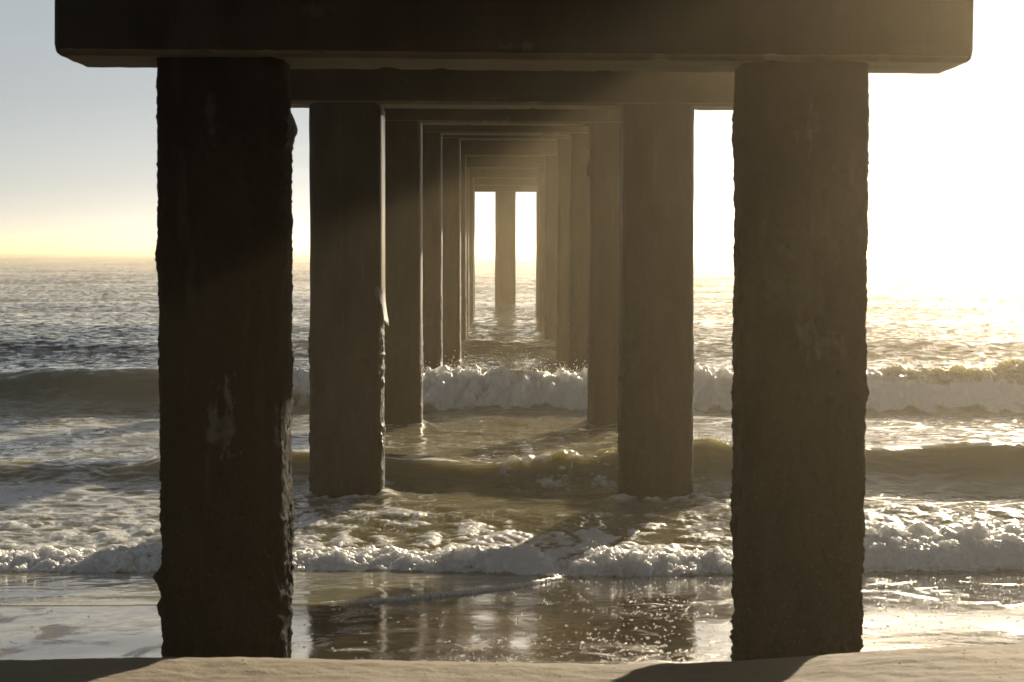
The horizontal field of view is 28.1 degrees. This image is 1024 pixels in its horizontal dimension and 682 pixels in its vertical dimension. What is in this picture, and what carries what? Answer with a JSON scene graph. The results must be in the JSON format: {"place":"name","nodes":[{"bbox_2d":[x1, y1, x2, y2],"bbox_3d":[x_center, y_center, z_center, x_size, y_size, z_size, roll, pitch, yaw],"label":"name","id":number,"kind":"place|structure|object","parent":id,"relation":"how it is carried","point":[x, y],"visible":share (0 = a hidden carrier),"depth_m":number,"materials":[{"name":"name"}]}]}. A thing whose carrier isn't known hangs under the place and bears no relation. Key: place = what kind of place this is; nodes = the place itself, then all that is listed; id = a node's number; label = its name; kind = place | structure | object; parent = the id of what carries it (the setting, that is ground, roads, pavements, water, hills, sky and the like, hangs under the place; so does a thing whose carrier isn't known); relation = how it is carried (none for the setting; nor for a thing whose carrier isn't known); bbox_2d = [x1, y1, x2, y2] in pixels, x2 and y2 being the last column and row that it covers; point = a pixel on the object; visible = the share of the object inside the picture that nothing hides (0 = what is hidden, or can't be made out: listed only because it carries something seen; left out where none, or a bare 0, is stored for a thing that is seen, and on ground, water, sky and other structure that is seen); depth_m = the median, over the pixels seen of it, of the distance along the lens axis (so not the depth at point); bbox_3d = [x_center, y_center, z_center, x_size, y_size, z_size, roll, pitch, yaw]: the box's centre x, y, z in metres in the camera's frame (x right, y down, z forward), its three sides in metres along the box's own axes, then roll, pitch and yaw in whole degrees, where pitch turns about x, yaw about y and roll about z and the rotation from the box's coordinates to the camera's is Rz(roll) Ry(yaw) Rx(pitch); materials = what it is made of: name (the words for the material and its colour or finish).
{"place":"outdoors","nodes":[
{"label":"outdoors","id":0,"kind":"place"},
{"bbox_2d":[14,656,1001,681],"bbox_3d":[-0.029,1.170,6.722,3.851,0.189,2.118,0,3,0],"label":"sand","id":1,"kind":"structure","parent":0,"point":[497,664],"depth_m":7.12,"materials":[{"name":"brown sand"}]},
{"bbox_2d":[0,250,1023,605],"bbox_3d":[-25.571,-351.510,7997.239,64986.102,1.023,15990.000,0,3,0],"label":"sea water","id":2,"kind":"structure","parent":0,"point":[502,480],"depth_m":17.30,"materials":[{"name":"grey liquid"}]},
{"bbox_2d":[469,168,538,318],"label":"pier bent","id":3,"kind":"object","parent":2,"relation":"in","point":[501,173],"visible":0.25,"depth_m":58.22,"materials":[{"name":"concrete"}]},
{"bbox_2d":[475,186,535,303],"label":"pier bent","id":4,"kind":"object","parent":2,"relation":"in","point":[505,244],"visible":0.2,"depth_m":72.49,"materials":[{"name":"concrete"}]},
{"bbox_2d":[442,135,569,361],"bbox_3d":[-0.058,-1.375,37.076,3.663,5.986,0.572,0,3,0],"label":"pier bent","id":5,"kind":"object","parent":2,"relation":"in","point":[451,223],"visible":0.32,"depth_m":36.80,"materials":[{"name":"concrete"}]},
{"bbox_2d":[461,140,556,340],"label":"pier bent","id":6,"kind":"object","parent":2,"relation":"in","point":[547,150],"visible":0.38,"depth_m":43.93,"materials":[{"name":"concrete"}]},
{"bbox_2d":[291,67,734,497],"bbox_3d":[-0.077,-0.341,15.620,3.663,4.338,0.561,0,3,0],"label":"pier bent","id":7,"kind":"object","parent":2,"relation":"in","point":[346,339],"visible":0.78,"depth_m":15.36,"materials":[{"name":"concrete"},{"name":"stained concrete"}]},
{"bbox_2d":[293,350,1018,556],"bbox_3d":[2.251,0.696,19.814,9.146,0.673,14.343,0,3,0],"label":"spray","id":8,"kind":"object","parent":2,"relation":"on","point":[486,366],"visible":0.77,"depth_m":26.18,"materials":[{"name":"white liquid"}]},
{"bbox_2d":[0,573,1023,681],"bbox_3d":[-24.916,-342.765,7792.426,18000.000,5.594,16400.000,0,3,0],"label":"sand","id":9,"kind":"structure","parent":0,"point":[130,638],"depth_m":9.25,"materials":[{"name":"brown sand"}]},
{"bbox_2d":[384,108,619,425],"bbox_3d":[-0.072,-0.675,22.775,3.663,4.919,0.583,0,3,0],"label":"pier bent","id":10,"kind":"object","parent":9,"relation":"on","point":[403,374],"visible":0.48,"depth_m":22.50,"materials":[{"name":"concrete"}]},
{"bbox_2d":[422,125,588,371],"bbox_3d":[-0.090,-1.020,29.923,3.663,5.442,0.580,0,3,0],"label":"pier bent","id":11,"kind":"object","parent":9,"relation":"on","point":[432,308],"visible":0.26,"depth_m":29.65,"materials":[{"name":"concrete"}]},
{"bbox_2d":[466,157,544,327],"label":"pier bent","id":12,"kind":"object","parent":9,"relation":"on","point":[508,162],"visible":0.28,"depth_m":51.07,"materials":[{"name":"concrete"}]},
{"bbox_2d":[474,178,536,314],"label":"pier bent","id":13,"kind":"object","parent":9,"relation":"on","point":[505,182],"visible":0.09,"depth_m":65.33,"materials":[{"name":"concrete"}]},
{"bbox_2d":[0,574,1023,663],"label":"bubbles","id":14,"kind":"object","parent":9,"relation":"on","point":[623,659],"visible":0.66,"depth_m":9.89,"materials":[{"name":"white liquid"}]},
{"bbox_2d":[55,0,973,660],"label":"pier bent","id":15,"kind":"object","parent":9,"relation":"on","point":[227,128],"visible":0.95,"depth_m":8.22,"materials":[{"name":"concrete"}]},
{"bbox_2d":[0,0,1023,251],"label":"sky","id":16,"kind":"structure","parent":0,"point":[78,142],"materials":[{"name":"white"}]}
]}

